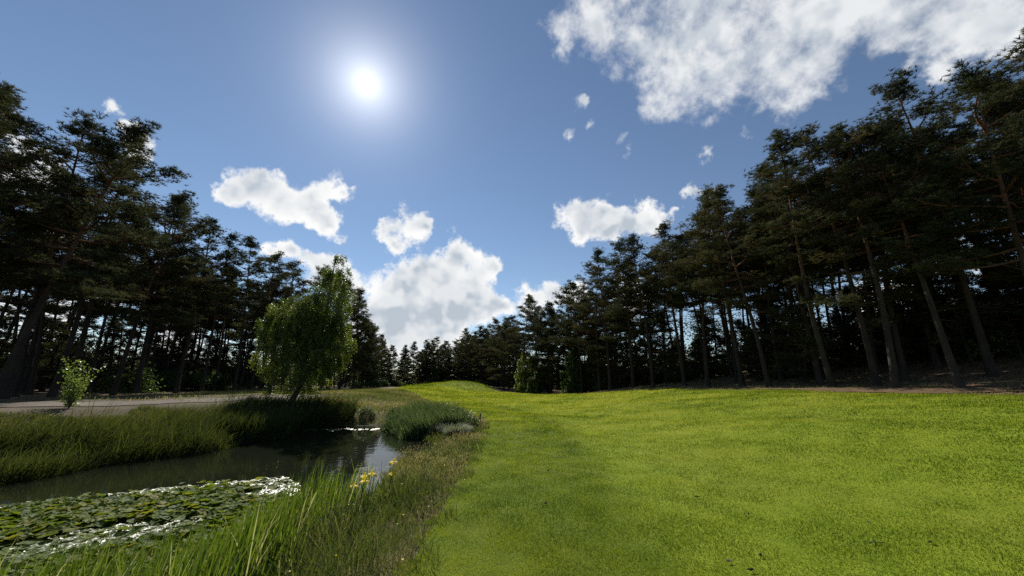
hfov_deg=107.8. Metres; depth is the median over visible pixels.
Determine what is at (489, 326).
pine tree
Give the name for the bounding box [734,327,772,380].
young pine
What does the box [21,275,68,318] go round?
pine tree
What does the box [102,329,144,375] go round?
young pine
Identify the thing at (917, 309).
young pine
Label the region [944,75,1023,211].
pine tree
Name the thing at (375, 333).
pine tree
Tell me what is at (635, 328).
pine tree
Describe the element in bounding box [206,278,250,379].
pine tree
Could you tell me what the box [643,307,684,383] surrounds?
young pine
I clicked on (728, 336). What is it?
pine tree
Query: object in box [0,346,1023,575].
ground
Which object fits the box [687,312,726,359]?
young pine
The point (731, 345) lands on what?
young pine
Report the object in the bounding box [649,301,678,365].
pine tree
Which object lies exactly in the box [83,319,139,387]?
young pine
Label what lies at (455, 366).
pine tree
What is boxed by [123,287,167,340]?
pine tree
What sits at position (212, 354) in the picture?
young pine
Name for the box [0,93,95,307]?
pine tree
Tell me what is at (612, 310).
pine tree
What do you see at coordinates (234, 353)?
young pine
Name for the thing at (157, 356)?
young pine
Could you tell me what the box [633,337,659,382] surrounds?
young pine
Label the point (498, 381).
wood
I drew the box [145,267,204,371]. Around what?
pine tree
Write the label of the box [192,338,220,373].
young pine
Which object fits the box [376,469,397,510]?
iris plant
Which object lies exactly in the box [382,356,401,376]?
pine tree
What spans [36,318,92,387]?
young pine
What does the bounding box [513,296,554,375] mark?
pine tree
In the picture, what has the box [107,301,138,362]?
pine tree
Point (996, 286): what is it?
young pine
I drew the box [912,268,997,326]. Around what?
young pine
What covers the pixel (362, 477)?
iris plant
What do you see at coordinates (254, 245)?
pine tree
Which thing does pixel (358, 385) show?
bush
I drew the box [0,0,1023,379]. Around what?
sky
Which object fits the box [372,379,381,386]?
shrub
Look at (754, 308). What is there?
young pine
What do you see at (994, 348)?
shrub
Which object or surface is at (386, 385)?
shrub
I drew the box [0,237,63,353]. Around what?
pine tree
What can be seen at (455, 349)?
pine tree
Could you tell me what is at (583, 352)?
pine tree
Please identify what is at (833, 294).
pine tree
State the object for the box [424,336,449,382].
pine tree
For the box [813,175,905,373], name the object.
pine tree
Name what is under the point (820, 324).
young pine
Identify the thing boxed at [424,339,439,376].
pine tree
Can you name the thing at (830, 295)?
pine tree
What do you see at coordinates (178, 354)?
young pine
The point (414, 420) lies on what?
rushes
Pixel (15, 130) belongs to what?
pine tree
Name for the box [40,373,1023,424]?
rough grass
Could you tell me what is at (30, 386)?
pine tree
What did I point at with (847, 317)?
young pine
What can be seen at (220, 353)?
pine tree
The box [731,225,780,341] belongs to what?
pine tree
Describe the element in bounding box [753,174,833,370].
pine tree
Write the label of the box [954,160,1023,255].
pine tree
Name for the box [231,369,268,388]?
shrub
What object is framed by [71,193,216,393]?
pine tree
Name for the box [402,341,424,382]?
pine tree
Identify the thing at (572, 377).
broadleaf tree
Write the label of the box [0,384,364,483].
tall grass
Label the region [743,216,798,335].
pine tree
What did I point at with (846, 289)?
young pine
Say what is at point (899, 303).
young pine
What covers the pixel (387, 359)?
pine tree
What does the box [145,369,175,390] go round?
shrub
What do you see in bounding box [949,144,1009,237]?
pine tree
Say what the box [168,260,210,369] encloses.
pine tree
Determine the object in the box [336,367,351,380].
pine tree
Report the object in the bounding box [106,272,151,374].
pine tree
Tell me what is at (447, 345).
pine tree
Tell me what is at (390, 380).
shrub
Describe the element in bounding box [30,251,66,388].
pine tree
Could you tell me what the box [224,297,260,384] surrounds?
pine tree
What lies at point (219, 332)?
pine tree
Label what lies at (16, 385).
pine tree
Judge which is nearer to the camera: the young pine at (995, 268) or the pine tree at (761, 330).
the young pine at (995, 268)
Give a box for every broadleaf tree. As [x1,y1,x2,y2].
[355,356,378,387]
[426,365,439,383]
[514,350,534,392]
[526,370,546,393]
[560,345,585,393]
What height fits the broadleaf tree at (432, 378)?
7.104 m
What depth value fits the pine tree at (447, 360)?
123.04 m
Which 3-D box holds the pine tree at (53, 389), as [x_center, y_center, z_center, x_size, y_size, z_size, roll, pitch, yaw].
[-28.968,-1.810,26.314,6.922,18.735,7.093,-1,-14,4]
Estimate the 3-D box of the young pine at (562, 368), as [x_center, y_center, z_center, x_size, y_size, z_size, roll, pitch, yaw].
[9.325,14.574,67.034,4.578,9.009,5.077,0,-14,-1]
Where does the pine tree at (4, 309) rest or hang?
on the ground at (923, 367)
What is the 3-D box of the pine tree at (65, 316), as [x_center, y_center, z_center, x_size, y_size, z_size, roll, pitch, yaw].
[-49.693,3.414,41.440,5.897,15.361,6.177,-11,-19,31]
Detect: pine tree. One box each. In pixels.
[0,80,61,225]
[0,82,61,237]
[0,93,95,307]
[0,107,148,398]
[0,116,192,399]
[0,119,35,206]
[0,123,36,225]
[0,206,82,395]
[0,208,84,323]
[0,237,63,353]
[0,251,65,354]
[5,235,45,343]
[11,153,178,396]
[12,172,104,392]
[13,207,93,394]
[20,155,166,395]
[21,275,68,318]
[29,296,95,388]
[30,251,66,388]
[38,247,125,391]
[53,215,167,392]
[53,232,108,379]
[59,284,122,388]
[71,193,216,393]
[75,190,217,394]
[93,229,159,391]
[96,247,135,387]
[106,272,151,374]
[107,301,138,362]
[121,237,179,390]
[123,235,207,379]
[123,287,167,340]
[139,268,172,360]
[144,286,176,375]
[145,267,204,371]
[145,276,210,373]
[160,214,248,392]
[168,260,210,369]
[182,282,243,373]
[185,231,253,390]
[185,318,224,372]
[186,265,226,374]
[191,307,219,364]
[200,283,237,369]
[203,262,248,390]
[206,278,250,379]
[212,308,236,355]
[214,235,276,390]
[216,283,248,374]
[218,319,239,371]
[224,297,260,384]
[225,251,301,389]
[230,310,256,354]
[231,278,256,373]
[237,276,286,389]
[246,297,279,389]
[256,260,312,389]
[258,284,280,379]
[306,263,353,386]
[317,272,362,387]
[331,276,369,388]
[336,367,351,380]
[341,286,380,387]
[344,319,364,387]
[350,319,380,382]
[356,331,383,374]
[357,338,385,386]
[363,320,380,386]
[372,333,386,357]
[374,340,390,379]
[378,344,398,380]
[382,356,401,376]
[395,348,411,382]
[396,345,412,382]
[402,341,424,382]
[410,354,425,382]
[417,342,437,381]
[418,339,433,380]
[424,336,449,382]
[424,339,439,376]
[435,343,452,380]
[438,349,453,380]
[441,340,451,377]
[444,338,464,376]
[447,343,467,380]
[453,328,474,380]
[454,339,480,380]
[455,331,479,381]
[467,331,483,379]
[468,324,493,383]
[472,338,482,371]
[478,317,507,386]
[480,327,494,382]
[485,352,500,385]
[486,317,518,389]
[491,329,503,386]
[495,315,529,391]
[505,330,520,387]
[510,293,540,392]
[512,325,527,359]
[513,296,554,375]
[517,331,532,366]
[525,305,548,391]
[526,300,572,393]
[532,311,564,392]
[548,284,593,392]
[550,279,600,393]
[558,296,586,391]
[562,262,631,391]
[566,289,608,392]
[567,246,632,389]
[571,322,591,391]
[592,297,624,383]
[595,237,667,387]
[595,270,638,387]
[604,263,656,384]
[607,233,664,386]
[620,286,653,382]
[621,219,709,385]
[630,275,672,383]
[631,277,652,383]
[640,245,675,376]
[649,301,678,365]
[650,252,683,383]
[655,233,700,381]
[662,250,711,380]
[664,260,706,370]
[667,206,747,386]
[669,183,761,385]
[670,229,719,376]
[688,211,743,377]
[689,183,798,386]
[689,207,760,381]
[698,277,727,355]
[703,251,733,367]
[704,260,734,359]
[715,236,767,328]
[717,236,761,371]
[724,190,788,380]
[727,208,772,353]
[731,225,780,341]
[735,161,861,384]
[735,214,777,351]
[739,179,829,382]
[740,219,801,336]
[741,125,854,386]
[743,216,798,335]
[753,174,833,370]
[754,216,819,329]
[763,119,964,385]
[783,234,857,334]
[788,119,922,387]
[799,201,851,351]
[801,187,860,336]
[804,116,955,380]
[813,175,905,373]
[815,166,883,331]
[822,232,902,348]
[822,246,839,344]
[831,202,857,344]
[832,120,1021,387]
[843,116,987,368]
[858,65,1023,376]
[874,117,959,300]
[878,49,1023,306]
[907,144,982,316]
[910,133,1009,326]
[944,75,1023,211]
[949,92,1023,273]
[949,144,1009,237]
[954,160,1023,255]
[967,32,1023,176]
[974,28,1023,164]
[976,123,1023,235]
[1010,134,1023,219]
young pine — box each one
[0,313,29,372]
[0,315,72,384]
[19,315,57,377]
[25,298,115,378]
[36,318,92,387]
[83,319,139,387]
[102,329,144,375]
[136,339,164,369]
[146,329,207,376]
[147,346,165,374]
[150,337,178,365]
[155,334,204,383]
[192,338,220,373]
[192,338,235,373]
[200,354,222,377]
[208,345,231,374]
[222,340,259,385]
[225,349,240,375]
[241,343,260,373]
[543,350,561,390]
[552,346,569,393]
[562,348,586,387]
[578,334,616,390]
[581,331,614,383]
[606,341,635,388]
[611,317,647,385]
[617,340,639,384]
[633,322,678,382]
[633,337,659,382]
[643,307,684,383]
[666,345,679,381]
[670,335,685,364]
[683,336,716,378]
[686,312,727,375]
[686,351,703,379]
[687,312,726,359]
[689,345,702,372]
[721,335,746,366]
[728,318,766,367]
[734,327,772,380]
[740,300,789,356]
[749,284,808,376]
[755,300,788,355]
[761,281,843,383]
[797,313,835,347]
[819,289,874,351]
[836,285,874,339]
[837,283,883,348]
[863,262,965,361]
[864,266,923,350]
[901,229,1014,366]
[901,272,996,356]
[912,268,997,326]
[944,238,1023,347]
[956,254,1019,327]
[973,272,1023,361]
[974,260,1019,321]
[979,262,1023,321]
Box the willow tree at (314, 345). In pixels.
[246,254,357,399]
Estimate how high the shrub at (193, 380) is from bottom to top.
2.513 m
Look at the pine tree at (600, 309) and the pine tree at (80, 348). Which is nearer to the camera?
the pine tree at (80, 348)
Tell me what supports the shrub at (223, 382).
on the ground at (923, 367)
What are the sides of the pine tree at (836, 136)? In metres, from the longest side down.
17.124 x 6.369 x 6.355 m
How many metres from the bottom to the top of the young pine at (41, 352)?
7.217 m
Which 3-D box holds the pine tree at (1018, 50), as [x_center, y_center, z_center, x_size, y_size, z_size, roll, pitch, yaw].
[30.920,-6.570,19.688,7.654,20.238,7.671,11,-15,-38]
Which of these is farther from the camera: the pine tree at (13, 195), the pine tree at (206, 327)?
the pine tree at (206, 327)
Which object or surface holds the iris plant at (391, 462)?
on the ground at (923, 367)
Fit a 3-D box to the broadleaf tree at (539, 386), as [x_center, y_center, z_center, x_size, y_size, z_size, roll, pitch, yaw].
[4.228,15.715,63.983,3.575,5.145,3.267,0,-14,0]
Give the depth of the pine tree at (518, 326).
91.61 m
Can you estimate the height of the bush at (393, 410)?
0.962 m
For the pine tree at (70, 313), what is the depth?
39.19 m
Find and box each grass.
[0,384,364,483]
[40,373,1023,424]
[168,411,490,575]
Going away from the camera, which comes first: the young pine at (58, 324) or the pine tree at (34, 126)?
the pine tree at (34, 126)
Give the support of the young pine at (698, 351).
on the ground at (923, 367)
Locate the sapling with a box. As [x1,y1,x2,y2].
[57,356,102,408]
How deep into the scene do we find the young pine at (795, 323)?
26.84 m
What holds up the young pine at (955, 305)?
on the ground at (923, 367)
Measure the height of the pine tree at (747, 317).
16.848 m
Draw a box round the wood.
[1,221,1023,391]
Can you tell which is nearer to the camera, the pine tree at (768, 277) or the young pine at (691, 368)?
the pine tree at (768, 277)
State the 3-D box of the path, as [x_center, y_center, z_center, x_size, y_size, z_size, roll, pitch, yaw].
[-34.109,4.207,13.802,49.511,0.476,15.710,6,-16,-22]
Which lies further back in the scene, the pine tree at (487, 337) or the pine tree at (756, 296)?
the pine tree at (487, 337)
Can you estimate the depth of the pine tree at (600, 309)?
55.41 m
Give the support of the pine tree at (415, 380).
on the ground at (923, 367)
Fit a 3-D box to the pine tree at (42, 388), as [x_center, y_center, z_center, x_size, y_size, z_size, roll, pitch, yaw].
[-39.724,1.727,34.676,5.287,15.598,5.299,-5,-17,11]
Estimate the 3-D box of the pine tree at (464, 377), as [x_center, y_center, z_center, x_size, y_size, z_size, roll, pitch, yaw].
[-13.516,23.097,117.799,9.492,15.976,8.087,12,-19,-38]
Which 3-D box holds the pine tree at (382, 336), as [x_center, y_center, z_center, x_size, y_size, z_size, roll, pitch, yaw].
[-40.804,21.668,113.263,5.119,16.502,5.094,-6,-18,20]
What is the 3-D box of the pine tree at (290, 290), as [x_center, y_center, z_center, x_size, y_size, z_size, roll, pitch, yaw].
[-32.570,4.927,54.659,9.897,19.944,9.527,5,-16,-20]
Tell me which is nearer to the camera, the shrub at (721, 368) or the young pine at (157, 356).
the shrub at (721, 368)
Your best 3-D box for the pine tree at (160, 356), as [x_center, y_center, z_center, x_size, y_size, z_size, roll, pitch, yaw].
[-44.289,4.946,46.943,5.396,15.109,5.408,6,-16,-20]
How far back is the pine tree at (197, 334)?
55.37 m
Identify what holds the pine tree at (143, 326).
on the ground at (923, 367)
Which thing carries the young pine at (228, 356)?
on the ground at (923, 367)
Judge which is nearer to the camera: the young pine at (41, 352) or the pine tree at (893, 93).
the pine tree at (893, 93)
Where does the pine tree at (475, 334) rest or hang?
on the ground at (923, 367)
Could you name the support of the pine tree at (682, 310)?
on the ground at (923, 367)
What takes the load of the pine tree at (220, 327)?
on the ground at (923, 367)
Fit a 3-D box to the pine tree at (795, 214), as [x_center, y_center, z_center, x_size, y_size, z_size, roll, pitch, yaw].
[19.617,-2.414,24.491,6.474,17.643,6.459,-5,-13,-16]
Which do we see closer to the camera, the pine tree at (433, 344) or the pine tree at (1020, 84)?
the pine tree at (1020, 84)
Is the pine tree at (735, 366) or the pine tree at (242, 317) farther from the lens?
the pine tree at (242, 317)
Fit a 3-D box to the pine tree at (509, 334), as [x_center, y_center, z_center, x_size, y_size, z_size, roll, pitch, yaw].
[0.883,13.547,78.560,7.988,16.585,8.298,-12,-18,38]
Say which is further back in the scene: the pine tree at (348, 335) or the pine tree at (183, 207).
the pine tree at (348, 335)
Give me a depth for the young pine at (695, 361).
45.35 m
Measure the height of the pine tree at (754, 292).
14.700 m
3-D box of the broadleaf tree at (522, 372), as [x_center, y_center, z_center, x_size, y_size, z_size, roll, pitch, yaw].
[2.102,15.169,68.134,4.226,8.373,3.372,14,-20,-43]
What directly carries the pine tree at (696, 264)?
on the ground at (923, 367)
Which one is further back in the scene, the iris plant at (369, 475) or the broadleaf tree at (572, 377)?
the broadleaf tree at (572, 377)
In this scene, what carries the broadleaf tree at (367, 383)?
on the ground at (923, 367)
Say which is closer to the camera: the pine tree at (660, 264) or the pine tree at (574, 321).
the pine tree at (660, 264)
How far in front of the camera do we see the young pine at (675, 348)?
50.73 m
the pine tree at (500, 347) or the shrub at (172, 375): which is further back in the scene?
the pine tree at (500, 347)
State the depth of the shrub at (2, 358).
30.87 m
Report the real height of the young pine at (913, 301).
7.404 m
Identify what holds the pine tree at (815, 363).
on the ground at (923, 367)
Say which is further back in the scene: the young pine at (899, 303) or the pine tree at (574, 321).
the pine tree at (574, 321)
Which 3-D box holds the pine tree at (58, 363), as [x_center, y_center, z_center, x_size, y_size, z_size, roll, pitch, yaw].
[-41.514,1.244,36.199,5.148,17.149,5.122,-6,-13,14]
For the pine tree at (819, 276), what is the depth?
35.07 m
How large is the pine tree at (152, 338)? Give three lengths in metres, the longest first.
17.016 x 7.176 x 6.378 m
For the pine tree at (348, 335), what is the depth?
64.91 m
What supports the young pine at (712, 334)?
on the ground at (923, 367)
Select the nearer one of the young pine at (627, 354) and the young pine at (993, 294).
the young pine at (993, 294)
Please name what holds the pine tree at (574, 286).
on the ground at (923, 367)
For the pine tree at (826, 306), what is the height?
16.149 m
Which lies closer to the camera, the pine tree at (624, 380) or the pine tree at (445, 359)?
the pine tree at (624, 380)
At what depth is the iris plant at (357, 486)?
5.78 m
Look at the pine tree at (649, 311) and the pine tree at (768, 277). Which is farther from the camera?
the pine tree at (649, 311)
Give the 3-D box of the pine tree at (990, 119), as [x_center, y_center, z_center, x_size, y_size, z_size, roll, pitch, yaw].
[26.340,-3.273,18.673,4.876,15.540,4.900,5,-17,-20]
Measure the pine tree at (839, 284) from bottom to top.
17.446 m
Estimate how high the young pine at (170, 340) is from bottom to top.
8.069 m
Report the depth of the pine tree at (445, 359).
126.03 m
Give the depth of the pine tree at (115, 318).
46.27 m
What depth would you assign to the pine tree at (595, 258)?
48.89 m
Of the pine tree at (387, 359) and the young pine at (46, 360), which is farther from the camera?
the pine tree at (387, 359)
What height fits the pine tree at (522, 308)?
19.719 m
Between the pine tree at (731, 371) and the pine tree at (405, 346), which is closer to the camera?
the pine tree at (731, 371)
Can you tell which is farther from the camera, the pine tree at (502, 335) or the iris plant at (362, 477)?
the pine tree at (502, 335)
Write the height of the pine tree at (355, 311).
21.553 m
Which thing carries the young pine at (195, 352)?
on the ground at (923, 367)
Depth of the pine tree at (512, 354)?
91.11 m
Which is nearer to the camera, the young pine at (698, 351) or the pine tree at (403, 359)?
the young pine at (698, 351)
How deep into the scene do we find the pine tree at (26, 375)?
29.16 m
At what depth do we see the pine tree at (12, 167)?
17.20 m
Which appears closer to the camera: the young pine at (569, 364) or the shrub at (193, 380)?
the shrub at (193, 380)
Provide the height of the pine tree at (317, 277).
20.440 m
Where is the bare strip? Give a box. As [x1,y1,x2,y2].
[763,386,1023,392]
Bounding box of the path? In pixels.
[0,395,319,406]
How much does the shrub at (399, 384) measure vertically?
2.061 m
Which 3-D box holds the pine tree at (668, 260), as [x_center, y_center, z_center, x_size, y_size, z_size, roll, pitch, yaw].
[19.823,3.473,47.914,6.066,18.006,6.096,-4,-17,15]
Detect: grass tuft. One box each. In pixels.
[435,420,465,431]
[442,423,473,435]
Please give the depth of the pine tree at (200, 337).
54.20 m
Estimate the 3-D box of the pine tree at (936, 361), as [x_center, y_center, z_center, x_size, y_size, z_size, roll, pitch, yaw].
[27.062,-3.827,25.118,8.185,18.450,7.275,4,-16,-13]
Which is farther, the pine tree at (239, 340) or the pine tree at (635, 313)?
the pine tree at (239, 340)
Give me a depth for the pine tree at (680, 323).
42.92 m
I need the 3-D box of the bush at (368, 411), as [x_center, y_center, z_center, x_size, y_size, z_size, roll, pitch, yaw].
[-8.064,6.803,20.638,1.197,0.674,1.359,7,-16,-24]
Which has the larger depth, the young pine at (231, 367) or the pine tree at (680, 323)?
the young pine at (231, 367)
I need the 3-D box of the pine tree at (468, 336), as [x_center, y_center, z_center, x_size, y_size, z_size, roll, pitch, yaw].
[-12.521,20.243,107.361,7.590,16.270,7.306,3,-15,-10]
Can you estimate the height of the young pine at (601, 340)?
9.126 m
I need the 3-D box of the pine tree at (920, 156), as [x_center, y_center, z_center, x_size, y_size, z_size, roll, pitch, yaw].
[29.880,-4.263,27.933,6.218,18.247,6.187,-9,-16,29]
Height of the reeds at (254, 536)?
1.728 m
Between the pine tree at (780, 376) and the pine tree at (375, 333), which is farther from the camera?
the pine tree at (375, 333)
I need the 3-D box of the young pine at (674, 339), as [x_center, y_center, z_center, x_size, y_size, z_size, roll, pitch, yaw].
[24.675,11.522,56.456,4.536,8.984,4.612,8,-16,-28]
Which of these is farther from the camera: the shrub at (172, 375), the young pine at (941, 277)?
the shrub at (172, 375)
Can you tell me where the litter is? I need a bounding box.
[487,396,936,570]
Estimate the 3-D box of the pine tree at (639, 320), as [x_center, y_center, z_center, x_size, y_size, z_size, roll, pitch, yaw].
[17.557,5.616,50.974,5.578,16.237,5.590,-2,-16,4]
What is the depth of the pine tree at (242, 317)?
62.23 m
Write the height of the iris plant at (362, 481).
0.706 m
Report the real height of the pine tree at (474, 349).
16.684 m
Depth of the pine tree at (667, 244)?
38.50 m
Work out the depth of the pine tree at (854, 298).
22.93 m
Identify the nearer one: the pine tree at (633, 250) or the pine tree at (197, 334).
the pine tree at (633, 250)
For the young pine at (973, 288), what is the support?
on the ground at (923, 367)
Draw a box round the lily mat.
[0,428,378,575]
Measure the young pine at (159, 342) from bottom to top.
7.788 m
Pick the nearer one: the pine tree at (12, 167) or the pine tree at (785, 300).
the pine tree at (12, 167)
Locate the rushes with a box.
[375,398,481,439]
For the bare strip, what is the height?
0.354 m
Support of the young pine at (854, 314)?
on the ground at (923, 367)
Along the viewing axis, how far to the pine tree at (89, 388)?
31.60 m
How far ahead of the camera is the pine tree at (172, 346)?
42.72 m
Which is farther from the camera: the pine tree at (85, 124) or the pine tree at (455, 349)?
the pine tree at (455, 349)
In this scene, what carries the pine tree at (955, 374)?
on the ground at (923, 367)
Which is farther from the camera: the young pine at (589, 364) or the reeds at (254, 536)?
the young pine at (589, 364)
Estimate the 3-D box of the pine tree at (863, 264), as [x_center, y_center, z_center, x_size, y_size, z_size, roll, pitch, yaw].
[23.379,-2.978,23.858,6.830,17.644,7.685,9,-16,-30]
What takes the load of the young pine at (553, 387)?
on the ground at (923, 367)
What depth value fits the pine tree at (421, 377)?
120.48 m
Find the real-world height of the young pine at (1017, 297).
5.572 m
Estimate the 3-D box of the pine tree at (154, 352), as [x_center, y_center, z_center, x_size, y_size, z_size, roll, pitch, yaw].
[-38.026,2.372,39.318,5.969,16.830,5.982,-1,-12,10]
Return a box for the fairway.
[407,382,1023,575]
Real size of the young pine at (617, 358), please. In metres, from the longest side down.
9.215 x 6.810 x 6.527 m
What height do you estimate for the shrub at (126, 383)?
3.049 m
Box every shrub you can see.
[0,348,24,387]
[93,361,165,392]
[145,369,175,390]
[152,367,189,390]
[180,370,219,390]
[185,367,233,390]
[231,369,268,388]
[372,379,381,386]
[382,382,389,386]
[384,375,395,386]
[395,381,403,386]
[698,357,733,376]
[937,324,1023,362]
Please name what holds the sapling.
on the ground at (923, 367)
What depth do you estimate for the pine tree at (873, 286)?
29.56 m
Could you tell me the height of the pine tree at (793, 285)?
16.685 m
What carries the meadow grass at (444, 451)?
on the ground at (923, 367)
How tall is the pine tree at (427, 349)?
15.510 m
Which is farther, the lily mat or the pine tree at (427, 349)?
the pine tree at (427, 349)
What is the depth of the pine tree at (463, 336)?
114.52 m
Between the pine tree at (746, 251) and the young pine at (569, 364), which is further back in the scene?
the young pine at (569, 364)
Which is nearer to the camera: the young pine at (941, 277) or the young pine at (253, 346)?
the young pine at (941, 277)
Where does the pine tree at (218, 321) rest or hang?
on the ground at (923, 367)
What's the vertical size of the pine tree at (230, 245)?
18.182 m
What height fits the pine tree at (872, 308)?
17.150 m
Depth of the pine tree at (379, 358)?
97.79 m
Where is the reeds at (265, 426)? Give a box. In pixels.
[201,393,362,443]
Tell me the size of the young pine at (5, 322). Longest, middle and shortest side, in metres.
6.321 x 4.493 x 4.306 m
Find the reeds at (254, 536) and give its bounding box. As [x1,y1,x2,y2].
[0,456,398,575]
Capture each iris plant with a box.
[341,472,382,507]
[341,477,369,521]
[343,483,358,522]
[350,469,383,510]
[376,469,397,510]
[377,458,410,490]
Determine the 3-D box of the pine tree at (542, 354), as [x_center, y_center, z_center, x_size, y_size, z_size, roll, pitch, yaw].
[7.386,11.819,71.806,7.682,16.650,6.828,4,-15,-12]
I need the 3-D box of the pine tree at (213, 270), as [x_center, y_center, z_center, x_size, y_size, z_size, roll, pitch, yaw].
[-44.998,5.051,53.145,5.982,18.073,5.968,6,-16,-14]
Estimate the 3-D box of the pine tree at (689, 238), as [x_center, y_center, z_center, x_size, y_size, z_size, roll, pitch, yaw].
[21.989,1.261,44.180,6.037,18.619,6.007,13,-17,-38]
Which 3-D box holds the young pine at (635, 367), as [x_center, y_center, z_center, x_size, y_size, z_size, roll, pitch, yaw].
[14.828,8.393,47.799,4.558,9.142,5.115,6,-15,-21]
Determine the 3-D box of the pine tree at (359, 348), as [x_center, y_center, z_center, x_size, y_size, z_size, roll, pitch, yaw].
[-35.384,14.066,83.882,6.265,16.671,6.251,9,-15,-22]
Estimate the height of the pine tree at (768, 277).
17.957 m
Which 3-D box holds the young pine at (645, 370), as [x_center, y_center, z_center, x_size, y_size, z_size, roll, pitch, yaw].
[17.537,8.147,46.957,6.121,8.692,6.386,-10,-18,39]
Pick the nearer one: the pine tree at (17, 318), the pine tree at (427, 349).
the pine tree at (17, 318)
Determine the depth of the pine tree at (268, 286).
50.17 m
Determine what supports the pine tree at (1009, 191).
on the ground at (923, 367)
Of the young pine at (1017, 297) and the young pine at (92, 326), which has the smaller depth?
the young pine at (1017, 297)
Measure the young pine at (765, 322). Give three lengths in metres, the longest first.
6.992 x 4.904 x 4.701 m
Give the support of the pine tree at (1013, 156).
on the ground at (923, 367)
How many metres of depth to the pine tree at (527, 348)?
96.13 m
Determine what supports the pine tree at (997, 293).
on the ground at (923, 367)
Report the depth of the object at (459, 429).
13.25 m
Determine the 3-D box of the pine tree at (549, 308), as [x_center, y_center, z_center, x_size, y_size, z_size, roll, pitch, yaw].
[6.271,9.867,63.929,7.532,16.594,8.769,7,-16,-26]
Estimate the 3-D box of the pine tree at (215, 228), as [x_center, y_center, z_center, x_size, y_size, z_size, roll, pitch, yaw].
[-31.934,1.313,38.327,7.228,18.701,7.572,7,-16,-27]
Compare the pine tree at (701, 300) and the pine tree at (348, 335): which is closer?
the pine tree at (701, 300)
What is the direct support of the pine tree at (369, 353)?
on the ground at (923, 367)
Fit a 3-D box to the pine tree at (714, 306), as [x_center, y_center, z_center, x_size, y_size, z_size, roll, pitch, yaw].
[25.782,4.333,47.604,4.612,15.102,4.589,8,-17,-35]
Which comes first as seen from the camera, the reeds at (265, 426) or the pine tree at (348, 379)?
the reeds at (265, 426)
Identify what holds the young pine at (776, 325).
on the ground at (923, 367)
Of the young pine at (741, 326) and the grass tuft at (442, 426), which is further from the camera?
the young pine at (741, 326)
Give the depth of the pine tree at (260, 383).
53.76 m
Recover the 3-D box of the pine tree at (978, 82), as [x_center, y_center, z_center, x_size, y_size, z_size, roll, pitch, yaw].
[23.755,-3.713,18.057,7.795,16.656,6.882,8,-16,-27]
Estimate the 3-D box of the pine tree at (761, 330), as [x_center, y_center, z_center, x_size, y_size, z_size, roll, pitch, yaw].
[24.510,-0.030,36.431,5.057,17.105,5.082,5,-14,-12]
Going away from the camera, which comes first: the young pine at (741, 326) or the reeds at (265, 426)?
the reeds at (265, 426)
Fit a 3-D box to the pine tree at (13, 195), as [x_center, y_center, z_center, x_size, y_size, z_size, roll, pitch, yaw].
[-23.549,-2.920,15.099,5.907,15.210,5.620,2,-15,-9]
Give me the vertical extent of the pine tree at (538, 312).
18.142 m
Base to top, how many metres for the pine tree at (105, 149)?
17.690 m
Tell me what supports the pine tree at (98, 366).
on the ground at (923, 367)
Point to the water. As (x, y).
(301, 453)
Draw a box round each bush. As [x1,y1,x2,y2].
[347,380,366,387]
[354,407,375,417]
[381,405,399,418]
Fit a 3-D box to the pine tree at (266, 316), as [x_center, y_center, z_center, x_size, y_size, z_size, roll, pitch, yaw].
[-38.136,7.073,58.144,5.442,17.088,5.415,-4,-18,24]
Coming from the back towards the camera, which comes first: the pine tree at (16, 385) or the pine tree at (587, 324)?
the pine tree at (587, 324)
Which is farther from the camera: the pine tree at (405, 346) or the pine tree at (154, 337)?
the pine tree at (405, 346)
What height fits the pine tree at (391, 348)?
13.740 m
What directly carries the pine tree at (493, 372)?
on the ground at (923, 367)
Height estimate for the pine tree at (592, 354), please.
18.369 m
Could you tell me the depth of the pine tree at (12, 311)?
40.02 m
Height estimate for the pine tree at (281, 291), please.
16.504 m
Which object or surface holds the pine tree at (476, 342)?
on the ground at (923, 367)
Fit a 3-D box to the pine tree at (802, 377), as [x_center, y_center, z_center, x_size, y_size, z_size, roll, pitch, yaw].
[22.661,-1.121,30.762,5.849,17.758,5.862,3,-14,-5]
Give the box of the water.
[0,426,431,566]
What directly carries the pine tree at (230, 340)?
on the ground at (923, 367)
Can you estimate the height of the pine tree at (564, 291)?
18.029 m
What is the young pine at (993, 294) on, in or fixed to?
on the ground at (923, 367)
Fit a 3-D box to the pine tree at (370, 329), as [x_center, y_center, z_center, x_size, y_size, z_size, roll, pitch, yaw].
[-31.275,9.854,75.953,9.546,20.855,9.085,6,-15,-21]
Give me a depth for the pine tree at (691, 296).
40.56 m
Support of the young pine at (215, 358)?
on the ground at (923, 367)
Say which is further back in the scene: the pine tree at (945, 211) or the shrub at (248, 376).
the shrub at (248, 376)
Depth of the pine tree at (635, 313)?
48.84 m
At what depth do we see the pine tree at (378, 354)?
90.26 m

